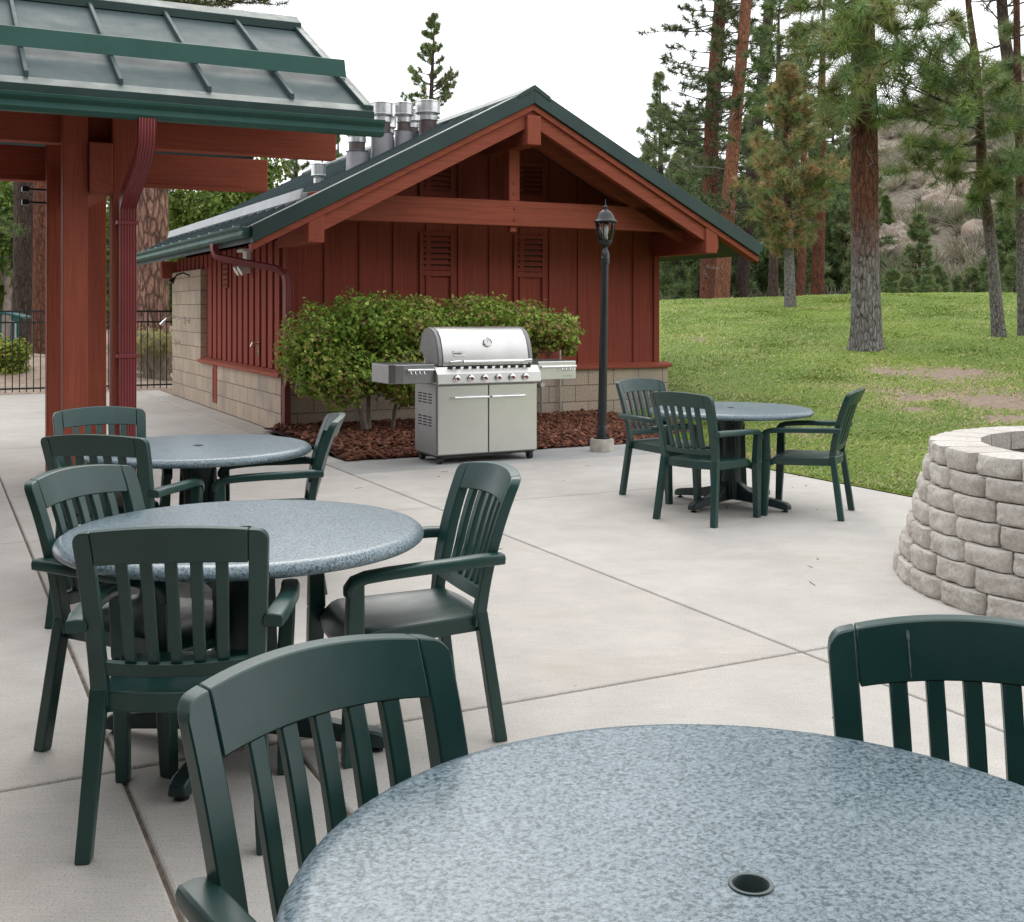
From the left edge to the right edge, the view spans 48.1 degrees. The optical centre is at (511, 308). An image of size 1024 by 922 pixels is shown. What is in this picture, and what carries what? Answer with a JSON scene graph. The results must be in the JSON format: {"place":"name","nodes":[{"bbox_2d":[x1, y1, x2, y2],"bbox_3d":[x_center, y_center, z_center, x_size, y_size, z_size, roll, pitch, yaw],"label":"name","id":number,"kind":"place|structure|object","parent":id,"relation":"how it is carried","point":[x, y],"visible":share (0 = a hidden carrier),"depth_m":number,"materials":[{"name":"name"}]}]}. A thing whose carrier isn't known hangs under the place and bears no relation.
{"place":"outdoors","nodes":[
{"label":"outdoors","id":0,"kind":"place"},
{"bbox_2d":[0,181,13,339],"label":"leafy tree","id":1,"kind":"object","parent":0,"point":[6,250],"visible":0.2,"depth_m":35.88,"materials":[{"name":"green plant"}]},
{"bbox_2d":[106,217,176,325],"bbox_3d":[-14.311,-1.729,46.023,4.103,5.783,2.087,0,0,0],"label":"leafy tree","id":2,"kind":"object","parent":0,"point":[170,296],"visible":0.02,"depth_m":45.61,"materials":[{"name":"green plant"}]},
{"bbox_2d":[0,325,911,496],"bbox_3d":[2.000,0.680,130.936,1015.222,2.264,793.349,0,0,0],"label":"ground","id":3,"kind":"structure","parent":0,"point":[168,389],"depth_m":21.77,"materials":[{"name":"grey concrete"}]},
{"bbox_2d":[0,312,31,342],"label":"canopy shelter","id":4,"kind":"object","parent":3,"relation":"on","point":[16,325],"visible":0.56,"depth_m":25.57,"materials":[{"name":"metal"}]},
{"bbox_2d":[0,182,32,348],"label":"pine tree","id":5,"kind":"object","parent":3,"relation":"on","point":[21,226],"visible":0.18,"depth_m":30.69,"materials":[{"name":"brown plant"}]},
{"bbox_2d":[0,333,35,374],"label":"juniper shrub","id":6,"kind":"object","parent":3,"relation":"on","point":[15,356],"visible":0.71,"depth_m":22.31,"materials":[{"name":"green plant"}]},
{"bbox_2d":[29,183,44,353],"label":"pine tree","id":7,"kind":"object","parent":3,"relation":"on","point":[38,293],"visible":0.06,"depth_m":28.32,"materials":[{"name":"brown plant"}]},
{"bbox_2d":[0,185,169,325],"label":"leafy tree","id":8,"kind":"object","parent":3,"relation":"on","point":[107,264],"visible":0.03,"depth_m":43.98,"materials":[{"name":"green plant"}]},
{"bbox_2d":[0,310,171,392],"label":"iron fence","id":9,"kind":"object","parent":3,"relation":"on","point":[140,322],"visible":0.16,"depth_m":20.74,"materials":[{"name":"metal"}]},
{"bbox_2d":[0,191,203,329],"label":"wood","id":10,"kind":"object","parent":3,"relation":"on","point":[1,306],"depth_m":64.55,"materials":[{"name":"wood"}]},
{"bbox_2d":[107,327,171,380],"bbox_3d":[-7.379,0.913,23.637,1.915,1.141,1.534,0,0,-22],"label":"rabbitbrush","id":11,"kind":"object","parent":3,"relation":"on","point":[156,352],"visible":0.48,"depth_m":23.39,"materials":[{"name":"green plant"}]},
{"bbox_2d":[137,0,291,372],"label":"pine tree","id":12,"kind":"object","parent":3,"relation":"on","point":[153,230],"visible":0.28,"depth_m":26.66,"materials":[{"name":"brown plant"}]},
{"bbox_2d":[169,157,291,261],"bbox_3d":[-9.891,-2.368,38.294,4.838,6.299,3.417,0,0,0],"label":"leafy tree","id":13,"kind":"object","parent":3,"relation":"on","point":[185,210],"visible":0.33,"depth_m":37.68,"materials":[{"name":"green plant"}]},
{"bbox_2d":[282,159,311,179],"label":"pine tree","id":14,"kind":"object","parent":3,"relation":"on","point":[295,166],"visible":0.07,"depth_m":43.77,"materials":[{"name":"green plant"}]},
{"bbox_2d":[336,135,343,157],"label":"pine tree","id":15,"kind":"object","parent":3,"relation":"on","point":[338,141],"visible":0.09,"depth_m":49.97,"materials":[{"name":"green plant"}]},
{"bbox_2d":[399,11,459,119],"bbox_3d":[-2.776,-4.978,41.935,3.020,11.956,4.061,0,0,-23],"label":"pine tree","id":16,"kind":"object","parent":3,"relation":"on","point":[432,49],"visible":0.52,"depth_m":41.89,"materials":[{"name":"green plant"}]},
{"bbox_2d":[137,85,764,437],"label":"restroom building","id":17,"kind":"structure","parent":3,"relation":"on","point":[508,194],"depth_m":15.09,"materials":[{"name":"red wood"}]},
{"bbox_2d":[263,408,703,461],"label":"bark mulch","id":18,"kind":"object","parent":3,"relation":"on","point":[377,439],"visible":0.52,"depth_m":12.92,"materials":[{"name":"brown wood"}]},
{"bbox_2d":[270,286,466,429],"bbox_3d":[-1.596,0.614,13.293,2.366,1.752,1.473,0,0,-16],"label":"shrub","id":19,"kind":"object","parent":18,"relation":"on","point":[313,351],"visible":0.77,"depth_m":12.97,"materials":[{"name":"green plant"}]},
{"bbox_2d":[444,291,585,358],"bbox_3d":[-0.004,0.635,13.941,1.820,1.700,1.222,0,0,0],"label":"shrub","id":20,"kind":"object","parent":18,"relation":"on","point":[549,332],"visible":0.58,"depth_m":13.64,"materials":[{"name":"green plant"}]},
{"bbox_2d":[636,141,657,171],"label":"pine tree","id":21,"kind":"object","parent":3,"relation":"on","point":[649,158],"visible":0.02,"depth_m":59.79,"materials":[{"name":"green plant"}]},
{"bbox_2d":[663,259,738,299],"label":"pine tree","id":22,"kind":"object","parent":3,"relation":"on","point":[682,290],"visible":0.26,"depth_m":49.71,"materials":[{"name":"green plant"}]},
{"bbox_2d":[687,141,721,293],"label":"pine tree","id":23,"kind":"object","parent":3,"relation":"on","point":[700,161],"visible":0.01,"depth_m":59.93,"materials":[{"name":"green plant"}]},
{"bbox_2d":[636,0,782,298],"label":"pine tree","id":24,"kind":"object","parent":3,"relation":"on","point":[712,138],"visible":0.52,"depth_m":45.71,"materials":[{"name":"green plant"}]},
{"bbox_2d":[697,165,762,297],"bbox_3d":[9.835,-3.068,53.956,4.118,7.936,3.812,0,0,-45],"label":"pine tree","id":25,"kind":"object","parent":3,"relation":"on","point":[733,274],"visible":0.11,"depth_m":53.75,"materials":[{"name":"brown plant"}]},
{"bbox_2d":[665,0,797,298],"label":"pine tree","id":26,"kind":"object","parent":3,"relation":"on","point":[733,105],"visible":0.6,"depth_m":42.81,"materials":[{"name":"green plant"}]},
{"bbox_2d":[685,0,830,297],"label":"pine tree","id":27,"kind":"object","parent":3,"relation":"on","point":[742,276],"visible":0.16,"depth_m":49.78,"materials":[{"name":"green plant"}]},
{"bbox_2d":[755,177,796,279],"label":"pine tree","id":28,"kind":"object","parent":3,"relation":"on","point":[782,274],"visible":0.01,"depth_m":57.69,"materials":[{"name":"green plant"}]},
{"bbox_2d":[757,19,849,295],"bbox_3d":[11.797,-5.446,45.014,3.753,12.092,4.263,0,0,-41],"label":"pine tree","id":29,"kind":"object","parent":3,"relation":"on","point":[801,268],"visible":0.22,"depth_m":44.85,"materials":[{"name":"green plant"}]},
{"bbox_2d":[778,216,834,295],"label":"pine tree","id":30,"kind":"object","parent":3,"relation":"on","point":[808,268],"visible":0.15,"depth_m":53.70,"materials":[{"name":"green plant"}]},
{"bbox_2d":[759,0,879,294],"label":"pine tree","id":31,"kind":"object","parent":3,"relation":"on","point":[817,267],"visible":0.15,"depth_m":46.83,"materials":[{"name":"green plant"}]},
{"bbox_2d":[839,250,850,293],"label":"pine sapling","id":32,"kind":"object","parent":3,"relation":"on","point":[846,270],"visible":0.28,"depth_m":45.92,"materials":[{"name":"green plant"}]},
{"bbox_2d":[899,274,916,292],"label":"pine sapling","id":33,"kind":"object","parent":3,"relation":"on","point":[908,281],"visible":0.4,"depth_m":40.88,"materials":[{"name":"green plant"}]},
{"bbox_2d":[897,211,938,287],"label":"pine tree","id":34,"kind":"object","parent":3,"relation":"on","point":[918,233],"visible":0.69,"depth_m":43.84,"materials":[{"name":"green plant"}]},
{"bbox_2d":[929,263,953,292],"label":"pine sapling","id":35,"kind":"object","parent":3,"relation":"on","point":[940,275],"visible":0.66,"depth_m":41.86,"materials":[{"name":"green plant"}]},
{"bbox_2d":[949,272,963,292],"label":"pine sapling","id":36,"kind":"object","parent":3,"relation":"on","point":[956,282],"visible":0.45,"depth_m":43.87,"materials":[{"name":"green plant"}]},
{"bbox_2d":[959,264,986,292],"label":"pine sapling","id":37,"kind":"object","parent":3,"relation":"on","point":[968,280],"visible":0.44,"depth_m":42.93,"materials":[{"name":"green plant"}]},
{"bbox_2d":[975,213,1016,292],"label":"pine tree","id":38,"kind":"object","parent":3,"relation":"on","point":[1004,235],"visible":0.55,"depth_m":41.80,"materials":[{"name":"green plant"}]},
{"bbox_2d":[0,390,1023,921],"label":"patio","id":39,"kind":"structure","parent":0,"point":[608,606],"depth_m":5.26,"materials":[{"name":"concrete"}]},
{"bbox_2d":[52,406,172,589],"bbox_3d":[-2.282,1.038,6.460,0.629,0.924,0.695,0,0,-28],"label":"resin armchair","id":40,"kind":"object","parent":39,"relation":"on","point":[88,417],"visible":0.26,"depth_m":6.68,"materials":[{"name":"green plastic"}]},
{"bbox_2d":[24,464,216,778],"bbox_3d":[-1.303,1.038,4.036,0.695,0.924,0.629,0,0,22],"label":"resin armchair","id":41,"kind":"object","parent":39,"relation":"on","point":[54,488],"visible":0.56,"depth_m":3.90,"materials":[{"name":"green plastic"}]},
{"bbox_2d":[41,434,204,628],"bbox_3d":[-1.903,1.038,5.572,0.629,0.924,0.695,0,0,6],"label":"resin armchair","id":42,"kind":"object","parent":39,"relation":"on","point":[94,446],"visible":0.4,"depth_m":5.30,"materials":[{"name":"green plastic"}]},
{"bbox_2d":[65,526,299,864],"bbox_3d":[-0.947,1.038,3.352,0.629,0.924,0.695,0,0,-7],"label":"resin armchair","id":43,"kind":"object","parent":39,"relation":"on","point":[152,679],"visible":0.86,"depth_m":3.13,"materials":[{"name":"green plastic"}]},
{"bbox_2d":[0,0,385,471],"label":"picnic pavilion","id":44,"kind":"structure","parent":39,"relation":"on","point":[121,104],"depth_m":9.40,"materials":[{"name":"red wood"}]},
{"bbox_2d":[84,434,311,588],"bbox_3d":[-1.739,1.129,6.358,1.240,0.742,1.240,0,0,-30],"label":"patio table","id":45,"kind":"object","parent":39,"relation":"on","point":[201,456],"visible":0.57,"depth_m":6.22,"materials":[{"name":"grey stone"}]},
{"bbox_2d":[52,500,423,801],"bbox_3d":[-0.927,1.129,3.976,1.240,0.742,1.240,0,0,10],"label":"patio table","id":46,"kind":"object","parent":39,"relation":"on","point":[309,537],"visible":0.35,"depth_m":3.90,"materials":[{"name":"grey stone"}]},
{"bbox_2d":[212,413,345,600],"bbox_3d":[-1.253,1.038,6.214,0.695,0.924,0.629,0,0,-12],"label":"resin armchair","id":47,"kind":"object","parent":39,"relation":"on","point":[327,434],"visible":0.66,"depth_m":6.01,"materials":[{"name":"green plastic"}]},
{"bbox_2d":[175,633,468,921],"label":"resin armchair","id":48,"kind":"object","parent":39,"relation":"on","point":[249,704],"visible":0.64,"depth_m":1.87,"materials":[{"name":"green plastic"}]},
{"bbox_2d":[0,478,804,921],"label":"pavement joint","id":49,"kind":"object","parent":39,"relation":"on","point":[158,866],"visible":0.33,"depth_m":3.53,"materials":[{"name":"grey concrete"}]},
{"bbox_2d":[306,461,520,768],"bbox_3d":[-0.337,1.038,4.117,0.695,0.924,0.629,0,0,-24],"label":"resin armchair","id":50,"kind":"object","parent":39,"relation":"on","point":[439,611],"visible":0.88,"depth_m":4.05,"materials":[{"name":"green plastic"}]},
{"bbox_2d":[326,444,655,474],"bbox_3d":[-0.059,1.560,11.570,3.552,0.120,0.838,0,0,-27],"label":"grill pad","id":51,"kind":"object","parent":39,"relation":"on","point":[387,465],"visible":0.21,"depth_m":11.39,"materials":[{"name":"concrete"}]},
{"bbox_2d":[372,326,576,463],"bbox_3d":[-0.344,0.841,11.403,2.020,1.318,0.637,0,0,-27],"label":"gas grill","id":52,"kind":"object","parent":51,"relation":"on","point":[475,390],"visible":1,"depth_m":11.20,"materials":[{"name":"grey metal"}]},
{"bbox_2d":[437,385,488,454],"bbox_3d":[-0.464,1.075,11.062,0.530,0.660,0.074,0,0,-27],"label":"door","id":53,"kind":"structure","parent":52,"relation":"in","point":[462,411],"depth_m":11.07,"materials":[{"name":"silver metal"}]},
{"bbox_2d":[488,383,536,451],"bbox_3d":[0.020,1.075,11.308,0.529,0.660,0.074,0,0,-27],"label":"door","id":54,"kind":"structure","parent":52,"relation":"in","point":[512,408],"depth_m":11.31,"materials":[{"name":"silver metal"}]},
{"bbox_2d":[590,199,616,452],"bbox_3d":[0.962,0.200,12.050,0.287,2.700,0.254,0,0,0],"label":"lamp post","id":55,"kind":"object","parent":51,"relation":"on","point":[601,442],"visible":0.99,"depth_m":12.01,"materials":[{"name":"metal"}]},
{"bbox_2d":[275,724,1023,921],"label":"patio table","id":56,"kind":"object","parent":39,"relation":"on","point":[683,823],"visible":1,"depth_m":1.65,"materials":[{"name":"grey stone"}]},
{"bbox_2d":[616,378,710,504],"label":"resin armchair","id":57,"kind":"object","parent":39,"relation":"on","point":[632,385],"visible":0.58,"depth_m":9.22,"materials":[{"name":"green plastic"}]},
{"bbox_2d":[649,391,762,527],"bbox_3d":[1.353,1.038,8.167,0.629,0.924,0.695,0,0,43],"label":"resin armchair","id":58,"kind":"object","parent":39,"relation":"on","point":[697,456],"visible":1,"depth_m":8.03,"materials":[{"name":"green plastic"}]},
{"bbox_2d":[649,402,813,512],"bbox_3d":[1.675,1.129,8.785,1.240,0.742,1.240,0,0,-45],"label":"patio table","id":59,"kind":"object","parent":39,"relation":"on","point":[732,416],"visible":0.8,"depth_m":8.67,"materials":[{"name":"blue laminate"}]},
{"bbox_2d":[761,388,865,521],"bbox_3d":[2.227,1.038,8.401,0.695,0.924,0.629,0,0,25],"label":"resin armchair","id":60,"kind":"object","parent":39,"relation":"on","point":[833,457],"visible":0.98,"depth_m":8.27,"materials":[{"name":"green plastic"}]},
{"bbox_2d":[827,614,1023,785],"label":"resin armchair","id":61,"kind":"object","parent":39,"relation":"on","point":[934,652],"visible":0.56,"depth_m":2.09,"materials":[{"name":"green plastic"}]},
{"bbox_2d":[893,426,1023,620],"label":"stone ring","id":62,"kind":"object","parent":39,"relation":"on","point":[961,542],"visible":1,"depth_m":5.84,"materials":[{"name":"stone"}]},
{"bbox_2d":[2,0,1023,211],"label":"sky","id":63,"kind":"structure","parent":0,"point":[590,57],"materials":[{"name":"white"}]},
{"bbox_2d":[629,292,1023,495],"bbox_3d":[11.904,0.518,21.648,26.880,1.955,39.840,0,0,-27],"label":"lawn","id":64,"kind":"structure","parent":0,"point":[1000,400],"depth_m":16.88,"materials":[{"name":"plant"}]},
{"bbox_2d":[720,0,824,296],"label":"pine tree","id":65,"kind":"object","parent":64,"relation":"on","point":[766,32],"visible":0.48,"depth_m":38.88,"materials":[{"name":"green plant"}]},
{"bbox_2d":[730,60,849,307],"bbox_3d":[7.558,-3.295,31.158,3.138,6.926,3.375,0,0,-13],"label":"young pine","id":66,"kind":"object","parent":64,"relation":"on","point":[789,112],"visible":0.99,"depth_m":30.69,"materials":[{"name":"green plant"}]},
{"bbox_2d":[776,0,964,351],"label":"pine tree","id":67,"kind":"object","parent":64,"relation":"on","point":[838,39],"visible":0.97,"depth_m":20.32,"materials":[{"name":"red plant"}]},
{"bbox_2d":[880,268,908,293],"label":"pine sapling","id":68,"kind":"object","parent":64,"relation":"on","point":[891,277],"visible":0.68,"depth_m":39.90,"materials":[{"name":"green plant"}]},
{"bbox_2d":[910,272,941,292],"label":"pine sapling","id":69,"kind":"object","parent":64,"relation":"on","point":[926,285],"visible":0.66,"depth_m":38.91,"materials":[{"name":"green plant"}]},
{"bbox_2d":[854,0,1023,337],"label":"pine tree","id":70,"kind":"object","parent":64,"relation":"on","point":[935,79],"visible":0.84,"depth_m":21.26,"materials":[{"name":"green plant"}]},
{"bbox_2d":[951,0,1023,133],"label":"pine tree","id":71,"kind":"object","parent":64,"relation":"on","point":[1002,6],"visible":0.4,"depth_m":26.89,"materials":[{"name":"green plant"}]},
{"bbox_2d":[975,0,1023,335],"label":"pine tree","id":72,"kind":"object","parent":64,"relation":"on","point":[1012,29],"visible":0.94,"depth_m":22.45,"materials":[{"name":"green plant"}]},
{"bbox_2d":[1000,252,1016,292],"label":"pine sapling","id":73,"kind":"object","parent":64,"relation":"on","point":[1010,278],"visible":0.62,"depth_m":39.93,"materials":[{"name":"green plant"}]},
{"bbox_2d":[878,73,1023,289],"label":"hillside","id":74,"kind":"structure","parent":0,"point":[898,197],"depth_m":85.52,"materials":[{"name":"grey stone"}]},
{"bbox_2d":[634,68,694,289],"bbox_3d":[7.449,-5.730,58.028,5.738,12.927,6.652,0,0,0],"label":"fir tree","id":75,"kind":"object","parent":74,"relation":"on","point":[659,75],"visible":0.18,"depth_m":57.71,"materials":[{"name":"green plant"}]},
{"bbox_2d":[659,173,698,300],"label":"pine tree","id":76,"kind":"object","parent":74,"relation":"on","point":[678,271],"visible":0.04,"depth_m":53.26,"materials":[{"name":"green plant"}]},
{"bbox_2d":[659,260,698,296],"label":"pine tree","id":77,"kind":"object","parent":74,"relation":"on","point":[670,266],"visible":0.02,"depth_m":56.52,"materials":[{"name":"green plant"}]},
{"bbox_2d":[663,104,703,275],"bbox_3d":[9.895,-5.376,61.922,5.181,11.613,5.448,0,0,0],"label":"fir tree","id":78,"kind":"object","parent":74,"relation":"on","point":[689,146],"visible":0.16,"depth_m":61.76,"materials":[{"name":"green plant"}]},
{"bbox_2d":[738,116,764,225],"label":"pine tree","id":79,"kind":"object","parent":74,"relation":"on","point":[740,156],"visible":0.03,"depth_m":64.03,"materials":[{"name":"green plant"}]},
{"bbox_2d":[730,174,783,296],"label":"pine tree","id":80,"kind":"object","parent":74,"relation":"on","point":[756,266],"visible":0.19,"depth_m":54.80,"materials":[{"name":"green plant"}]},
{"bbox_2d":[749,219,781,296],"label":"slope pine","id":81,"kind":"object","parent":74,"relation":"on","point":[767,267],"visible":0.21,"depth_m":54.93,"materials":[{"name":"green plant"}]},
{"bbox_2d":[807,137,845,243],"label":"pine tree","id":82,"kind":"object","parent":74,"relation":"on","point":[811,154],"visible":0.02,"depth_m":61.78,"materials":[{"name":"green plant"}]},
{"bbox_2d":[809,176,849,291],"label":"pine tree","id":83,"kind":"object","parent":74,"relation":"on","point":[835,189],"visible":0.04,"depth_m":57.70,"materials":[{"name":"green plant"}]},
{"bbox_2d":[824,195,845,293],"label":"slope pine","id":84,"kind":"object","parent":74,"relation":"on","point":[828,238],"visible":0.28,"depth_m":56.52,"materials":[{"name":"green plant"}]},
{"bbox_2d":[826,103,847,189],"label":"pine tree","id":85,"kind":"object","parent":74,"relation":"on","point":[842,135],"visible":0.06,"depth_m":71.64,"materials":[{"name":"green plant"}]},
{"bbox_2d":[824,188,850,294],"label":"pine tree","id":86,"kind":"object","parent":74,"relation":"on","point":[840,229],"visible":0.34,"depth_m":55.81,"materials":[{"name":"green plant"}]},
{"bbox_2d":[826,140,849,248],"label":"pine tree","id":87,"kind":"object","parent":74,"relation":"on","point":[830,145],"visible":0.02,"depth_m":65.83,"materials":[{"name":"green plant"}]},
{"bbox_2d":[659,52,1023,300],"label":"brush","id":88,"kind":"object","parent":74,"relation":"on","point":[956,249],"visible":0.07,"depth_m":78.36,"materials":[{"name":"grey plant"}]},
{"bbox_2d":[837,136,898,266],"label":"pine tree","id":89,"kind":"object","parent":74,"relation":"on","point":[887,239],"visible":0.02,"depth_m":69.72,"materials":[{"name":"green plant"}]},
{"bbox_2d":[879,193,896,225],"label":"slope pine","id":90,"kind":"object","parent":74,"relation":"on","point":[886,205],"visible":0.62,"depth_m":78.09,"materials":[{"name":"green plant"}]},
{"bbox_2d":[883,226,895,233],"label":"boulder","id":91,"kind":"object","parent":74,"relation":"on","point":[888,230],"visible":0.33,"depth_m":75.68,"materials":[{"name":"beige stone"}]},
{"bbox_2d":[892,245,905,262],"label":"boulder","id":92,"kind":"object","parent":74,"relation":"on","point":[896,251],"visible":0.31,"depth_m":71.01,"materials":[{"name":"beige stone"}]},
{"bbox_2d":[895,220,907,229],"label":"boulder","id":93,"kind":"object","parent":74,"relation":"on","point":[898,226],"visible":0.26,"depth_m":76.53,"materials":[{"name":"beige stone"}]},
{"bbox_2d":[896,231,909,241],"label":"boulder","id":94,"kind":"object","parent":74,"relation":"on","point":[901,235],"visible":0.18,"depth_m":73.83,"materials":[{"name":"beige stone"}]},
{"bbox_2d":[920,187,934,195],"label":"boulder","id":95,"kind":"object","parent":74,"relation":"on","point":[929,191],"visible":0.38,"depth_m":82.75,"materials":[{"name":"beige stone"}]},
{"bbox_2d":[919,178,940,200],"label":"boulder","id":96,"kind":"object","parent":74,"relation":"on","point":[931,180],"visible":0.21,"depth_m":83.12,"materials":[{"name":"beige stone"}]},
{"bbox_2d":[921,192,941,206],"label":"boulder","id":97,"kind":"object","parent":74,"relation":"on","point":[928,200],"visible":0.46,"depth_m":81.85,"materials":[{"name":"beige stone"}]},
{"bbox_2d":[935,185,955,194],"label":"boulder","id":98,"kind":"object","parent":74,"relation":"on","point":[940,189],"visible":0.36,"depth_m":81.96,"materials":[{"name":"beige stone"}]},
{"bbox_2d":[939,198,967,213],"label":"boulder","id":99,"kind":"object","parent":74,"relation":"on","point":[953,201],"visible":0.3,"depth_m":79.72,"materials":[{"name":"beige stone"}]},
{"bbox_2d":[957,175,973,192],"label":"boulder","id":100,"kind":"object","parent":74,"relation":"on","point":[961,185],"visible":0.09,"depth_m":82.67,"materials":[{"name":"beige stone"}]},
{"bbox_2d":[961,181,981,218],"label":"slope pine","id":101,"kind":"object","parent":74,"relation":"on","point":[969,210],"visible":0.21,"depth_m":76.23,"materials":[{"name":"green plant"}]},
{"bbox_2d":[960,220,983,241],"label":"boulder","id":102,"kind":"object","parent":74,"relation":"on","point":[969,225],"visible":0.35,"depth_m":73.13,"materials":[{"name":"beige stone"}]},
{"bbox_2d":[976,255,988,292],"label":"slope pine","id":103,"kind":"object","parent":74,"relation":"on","point":[983,265],"visible":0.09,"depth_m":56.85,"materials":[{"name":"green plant"}]},
{"bbox_2d":[993,175,1015,230],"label":"slope pine","id":104,"kind":"object","parent":74,"relation":"on","point":[995,221],"visible":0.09,"depth_m":72.63,"materials":[{"name":"green plant"}]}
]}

